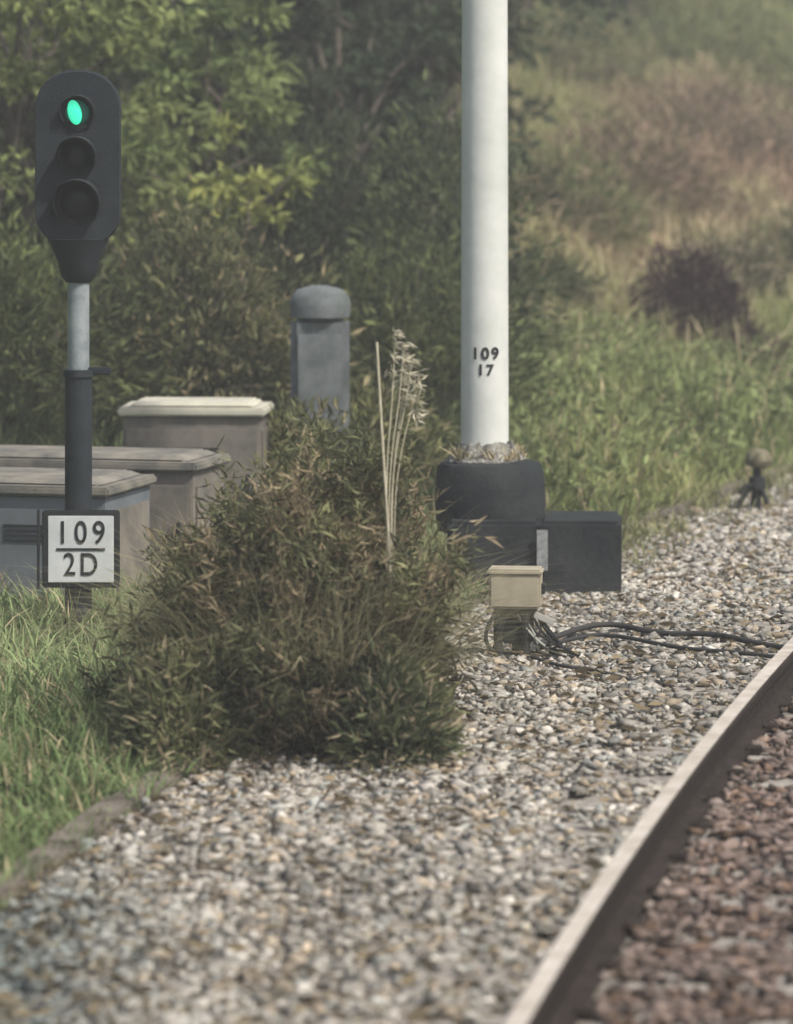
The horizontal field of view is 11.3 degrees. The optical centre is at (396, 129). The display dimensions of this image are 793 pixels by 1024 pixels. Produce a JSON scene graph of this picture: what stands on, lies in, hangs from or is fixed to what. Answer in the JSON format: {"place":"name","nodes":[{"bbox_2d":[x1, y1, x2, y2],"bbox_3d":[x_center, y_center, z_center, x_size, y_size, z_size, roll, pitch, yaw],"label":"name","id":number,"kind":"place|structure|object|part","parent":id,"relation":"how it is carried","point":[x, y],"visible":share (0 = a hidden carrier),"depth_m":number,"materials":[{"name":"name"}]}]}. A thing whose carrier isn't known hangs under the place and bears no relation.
{"place":"outdoors","nodes":[
{"label":"outdoors","id":0,"kind":"place"},
{"bbox_2d":[0,0,792,920],"bbox_3d":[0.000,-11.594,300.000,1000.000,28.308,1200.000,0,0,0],"label":"ground","id":1,"kind":"structure","parent":0,"point":[8,824],"depth_m":16.34,"materials":[{"name":"green plant"}]},
{"bbox_2d":[35,70,120,648],"bbox_3d":[-1.545,1.155,19.420,0.415,2.890,0.420,0,0,0],"label":"railway signal","id":2,"kind":"object","parent":1,"relation":"on","point":[78,165],"visible":0.97,"depth_m":19.37,"materials":[{"name":"black paint"}]},
{"bbox_2d":[0,467,156,613],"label":"equipment cabinet","id":3,"kind":"object","parent":1,"relation":"on","point":[26,493],"visible":0.45,"depth_m":20.70,"materials":[{"name":"concrete"}]},
{"bbox_3d":[-1.881,2.190,20.670,0.735,0.460,0.014,0,0,14],"label":"door","id":4,"kind":"part","parent":3,"relation":"part of","materials":[{"name":"grey metal"}]},
{"bbox_2d":[0,0,178,128],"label":"broadleaf tree","id":5,"kind":"object","parent":1,"relation":"on","point":[34,57],"depth_m":35.44,"materials":[{"name":"green plant"}]},
{"bbox_2d":[0,197,188,426],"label":"shrub","id":6,"kind":"object","parent":1,"relation":"on","point":[8,308],"visible":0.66,"depth_m":26.29,"materials":[{"name":"green plant"}]},
{"bbox_2d":[0,0,221,269],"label":"broadleaf tree","id":7,"kind":"object","parent":1,"relation":"on","point":[17,148],"visible":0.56,"depth_m":29.24,"materials":[{"name":"green plant"}]},
{"bbox_2d":[0,445,230,589],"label":"equipment cabinet","id":8,"kind":"object","parent":1,"relation":"on","point":[182,474],"visible":0.3,"depth_m":21.70,"materials":[{"name":"concrete"}]},
{"bbox_3d":[-1.481,2.170,21.698,0.735,0.500,0.014,0,0,14],"label":"door","id":9,"kind":"part","parent":8,"relation":"part of","materials":[{"name":"grey metal"}]},
{"bbox_2d":[90,624,285,779],"bbox_3d":[-0.835,2.273,15.973,0.808,0.612,1.377,0,0,0],"label":"bush","id":10,"kind":"object","parent":1,"relation":"on","point":[152,718],"visible":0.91,"depth_m":15.72,"materials":[{"name":"green plant"}]},
{"bbox_2d":[117,397,273,516],"bbox_3d":[-1.200,2.091,23.992,0.880,0.948,0.625,0,0,3],"label":"equipment cabinet","id":11,"kind":"object","parent":1,"relation":"on","point":[240,425],"visible":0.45,"depth_m":23.72,"materials":[{"name":"concrete"}]},
{"bbox_3d":[-1.217,2.095,23.718,0.780,0.650,0.014,0,0,3],"label":"door","id":12,"kind":"part","parent":11,"relation":"part of","materials":[{"name":"grey metal"}]},
{"bbox_2d":[29,171,380,424],"bbox_3d":[-1.306,1.203,27.032,2.424,1.850,1.993,0,0,0],"label":"shrub","id":13,"kind":"object","parent":1,"relation":"on","point":[220,362],"visible":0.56,"depth_m":26.77,"materials":[{"name":"green plant"}]},
{"bbox_2d":[70,0,341,264],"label":"broadleaf tree","id":14,"kind":"object","parent":1,"relation":"on","point":[182,58],"visible":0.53,"depth_m":30.77,"materials":[{"name":"green plant"}]},
{"bbox_2d":[25,0,461,214],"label":"broadleaf tree","id":15,"kind":"object","parent":1,"relation":"on","point":[381,46],"visible":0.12,"depth_m":35.42,"materials":[{"name":"green plant"}]},
{"bbox_2d":[186,110,320,343],"bbox_3d":[-1.035,0.843,28.938,0.978,1.996,1.124,0,0,0],"label":"broadleaf tree","id":16,"kind":"object","parent":1,"relation":"on","point":[237,184],"visible":0.86,"depth_m":28.81,"materials":[{"name":"green plant"}]},
{"bbox_2d":[176,83,432,328],"bbox_3d":[-0.729,0.655,31.018,2.161,2.078,1.945,0,0,0],"label":"shrub","id":17,"kind":"object","parent":1,"relation":"on","point":[337,213],"visible":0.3,"depth_m":30.80,"materials":[{"name":"green plant"}]},
{"bbox_2d":[1,399,631,762],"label":"tall grass bush","id":18,"kind":"object","parent":1,"relation":"on","point":[285,586],"visible":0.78,"depth_m":16.28,"materials":[{"name":"green plant"}]},
{"bbox_2d":[266,385,396,515],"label":"shrub","id":19,"kind":"object","parent":1,"relation":"on","point":[319,445],"visible":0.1,"depth_m":24.01,"materials":[{"name":"green plant"}]},
{"bbox_2d":[229,0,461,258],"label":"broadleaf tree","id":20,"kind":"object","parent":1,"relation":"on","point":[365,77],"visible":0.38,"depth_m":33.83,"materials":[{"name":"green plant"}]},
{"bbox_2d":[270,367,460,508],"bbox_3d":[-0.239,1.979,25.252,1.440,1.005,1.177,0,0,0],"label":"shrub","id":21,"kind":"object","parent":1,"relation":"on","point":[427,433],"visible":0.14,"depth_m":25.21,"materials":[{"name":"green plant"}]},
{"bbox_2d":[309,625,472,774],"bbox_3d":[-0.025,2.279,15.863,0.675,0.588,1.042,0,0,0],"label":"bush","id":22,"kind":"object","parent":1,"relation":"on","point":[375,732],"visible":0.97,"depth_m":15.71,"materials":[{"name":"green plant"}]},
{"bbox_2d":[0,463,790,908],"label":"concrete kerb","id":23,"kind":"structure","parent":1,"relation":"on","point":[118,803],"depth_m":14.30,"materials":[{"name":"grey concrete"}]},
{"bbox_2d":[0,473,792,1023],"bbox_3d":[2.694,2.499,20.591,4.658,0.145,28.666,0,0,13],"label":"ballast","id":24,"kind":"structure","parent":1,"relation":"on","point":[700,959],"depth_m":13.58,"materials":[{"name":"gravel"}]},
{"bbox_2d":[375,327,429,630],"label":"dry reed stalks","id":25,"kind":"object","parent":24,"relation":"on","point":[389,516],"visible":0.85,"depth_m":16.37,"materials":[{"name":"plant"}]},
{"bbox_2d":[524,622,783,680],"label":"track cables","id":26,"kind":"object","parent":24,"relation":"on","point":[559,635],"visible":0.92,"depth_m":19.35,"materials":[{"name":"grey plastic"}]},
{"bbox_2d":[622,452,792,568],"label":"kerb weeds","id":27,"kind":"object","parent":24,"relation":"on","point":[633,529],"visible":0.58,"depth_m":25.36,"materials":[{"name":"green plant"}]},
{"bbox_2d":[0,0,792,536],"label":"hillside grass","id":28,"kind":"structure","parent":1,"relation":"on","point":[44,430],"depth_m":33.64,"materials":[{"name":"green plant"}]},
{"bbox_2d":[0,492,792,1023],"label":"ballast bed","id":29,"kind":"object","parent":1,"relation":"on","point":[282,947],"visible":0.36,"depth_m":13.26,"materials":[{"name":"grey gravel"}]},
{"bbox_2d":[484,565,586,658],"bbox_3d":[0.682,2.312,18.938,0.526,0.477,0.185,0,0,6],"label":"trackside junction box","id":30,"kind":"object","parent":29,"relation":"on","point":[526,578],"visible":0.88,"depth_m":18.87,"materials":[{"name":"grey metal"}]},
{"bbox_2d":[379,595,792,1023],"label":"railway sleepers","id":31,"kind":"object","parent":29,"relation":"on","point":[586,1014],"visible":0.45,"depth_m":13.11,"materials":[{"name":"concrete"}]},
{"bbox_2d":[504,637,792,1023],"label":"rail","id":32,"kind":"object","parent":31,"relation":"on","point":[565,982],"visible":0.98,"depth_m":13.13,"materials":[{"name":"metal"}]},
{"bbox_2d":[735,448,772,508],"bbox_3d":[2.372,2.311,26.378,0.206,0.428,0.243,0,0,39],"label":"dwarf track marker","id":33,"kind":"object","parent":29,"relation":"on","point":[757,459],"visible":0.97,"depth_m":26.35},
{"bbox_2d":[271,216,564,432],"bbox_3d":[0.119,1.392,28.007,2.134,1.600,1.914,0,0,0],"label":"shrub","id":34,"kind":"object","parent":1,"relation":"on","point":[443,370],"visible":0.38,"depth_m":27.81,"materials":[{"name":"green plant"}]},
{"bbox_2d":[299,0,552,243],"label":"broadleaf tree","id":35,"kind":"object","parent":1,"relation":"on","point":[451,19],"visible":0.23,"depth_m":36.52,"materials":[{"name":"green plant"}]},
{"bbox_2d":[328,67,573,374],"bbox_3d":[0.395,0.748,30.522,1.951,2.462,1.912,0,0,0],"label":"shrub","id":36,"kind":"object","parent":1,"relation":"on","point":[422,210],"visible":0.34,"depth_m":30.36,"materials":[{"name":"green plant"}]},
{"bbox_2d":[318,0,631,143],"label":"broadleaf tree","id":37,"kind":"object","parent":1,"relation":"on","point":[602,17],"visible":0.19,"depth_m":42.03,"materials":[{"name":"green plant"}]},
{"bbox_2d":[435,0,621,595],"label":"catenary mast","id":38,"kind":"object","parent":1,"relation":"on","point":[505,498],"visible":0.91,"depth_m":21.87,"materials":[{"name":"white paint"}]},
{"bbox_2d":[435,437,533,461],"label":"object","id":39,"kind":"object","parent":38,"relation":"on","point":[508,458],"visible":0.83,"depth_m":21.87,"materials":[{"name":"grey gravel"}]},
{"bbox_2d":[508,242,610,324],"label":"hillside bush","id":40,"kind":"object","parent":1,"relation":"on","point":[583,285],"visible":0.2,"depth_m":34.32,"materials":[{"name":"green plant"}]},
{"bbox_2d":[459,0,669,92],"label":"hillside bush","id":41,"kind":"object","parent":1,"relation":"on","point":[558,35],"visible":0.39,"depth_m":51.76,"materials":[{"name":"green plant"}]},
{"bbox_2d":[508,119,660,252],"bbox_3d":[1.613,0.593,39.936,2.059,1.429,1.735,0,0,0],"label":"hillside bush","id":42,"kind":"object","parent":1,"relation":"on","point":[571,199],"visible":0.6,"depth_m":39.78,"materials":[{"name":"green plant"}]},
{"bbox_2d":[605,0,631,39],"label":"broadleaf tree","id":43,"kind":"object","parent":1,"relation":"on","point":[628,3],"visible":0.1,"depth_m":57.88,"materials":[{"name":"green plant"}]},
{"bbox_2d":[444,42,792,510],"bbox_3d":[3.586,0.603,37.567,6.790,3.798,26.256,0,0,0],"label":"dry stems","id":44,"kind":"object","parent":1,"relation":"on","point":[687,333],"visible":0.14,"depth_m":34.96,"materials":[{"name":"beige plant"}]},
{"bbox_2d":[531,89,761,221],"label":"hillside bush","id":45,"kind":"object","parent":1,"relation":"on","point":[670,172],"visible":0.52,"depth_m":43.78,"materials":[{"name":"brown plant"}]},
{"bbox_2d":[508,303,792,510],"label":"trackside weeds","id":46,"kind":"object","parent":1,"relation":"on","point":[674,441],"visible":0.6,"depth_m":29.62,"materials":[{"name":"green plant"}]},
{"bbox_2d":[618,233,759,354],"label":"dark shrub","id":47,"kind":"object","parent":1,"relation":"on","point":[683,293],"visible":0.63,"depth_m":35.32,"materials":[{"name":"brown plant"}]},
{"bbox_2d":[613,50,792,181],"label":"hillside bush","id":48,"kind":"object","parent":1,"relation":"on","point":[743,131],"visible":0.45,"depth_m":48.79,"materials":[{"name":"green plant"}]},
{"bbox_2d":[621,0,792,88],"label":"hillside bush","id":49,"kind":"object","parent":1,"relation":"on","point":[771,27],"visible":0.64,"depth_m":56.71,"materials":[{"name":"green plant"}]},
{"bbox_2d":[664,225,792,307],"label":"hillside bush","id":50,"kind":"object","parent":1,"relation":"on","point":[746,255],"visible":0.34,"depth_m":38.82,"materials":[{"name":"green plant"}]},
{"bbox_2d":[697,319,792,384],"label":"dark shrub","id":51,"kind":"object","parent":1,"relation":"on","point":[746,328],"visible":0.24,"depth_m":34.34,"materials":[{"name":"green plant"}]},
{"bbox_2d":[731,97,792,188],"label":"hillside bush","id":52,"kind":"object","parent":1,"relation":"on","point":[775,132],"visible":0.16,"depth_m":50.03,"materials":[{"name":"green plant"}]},
{"bbox_2d":[736,198,792,276],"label":"hillside bush","id":53,"kind":"object","parent":1,"relation":"on","point":[785,231],"visible":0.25,"depth_m":41.93,"materials":[{"name":"green plant"}]},
{"bbox_3d":[-0.470,2.500,24.600,0.420,0.120,0.340,0,0,0],"label":"plinth","id":54,"kind":"object","parent":1,"relation":"on","visible":0},
{"bbox_2d":[290,318,349,450],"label":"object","id":55,"kind":"object","parent":54,"relation":"on","point":[320,326],"visible":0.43,"depth_m":24.51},
{"bbox_2d":[298,334,341,466],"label":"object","id":56,"kind":"structure","parent":55,"relation":"attached to","point":[320,366],"depth_m":24.46,"materials":[{"name":"grey metal"}]},
{"bbox_2d":[289,285,350,317],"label":"pillar cap","id":57,"kind":"structure","parent":55,"relation":"on","point":[319,301],"depth_m":24.45,"materials":[{"name":"grey metal"}]}
]}

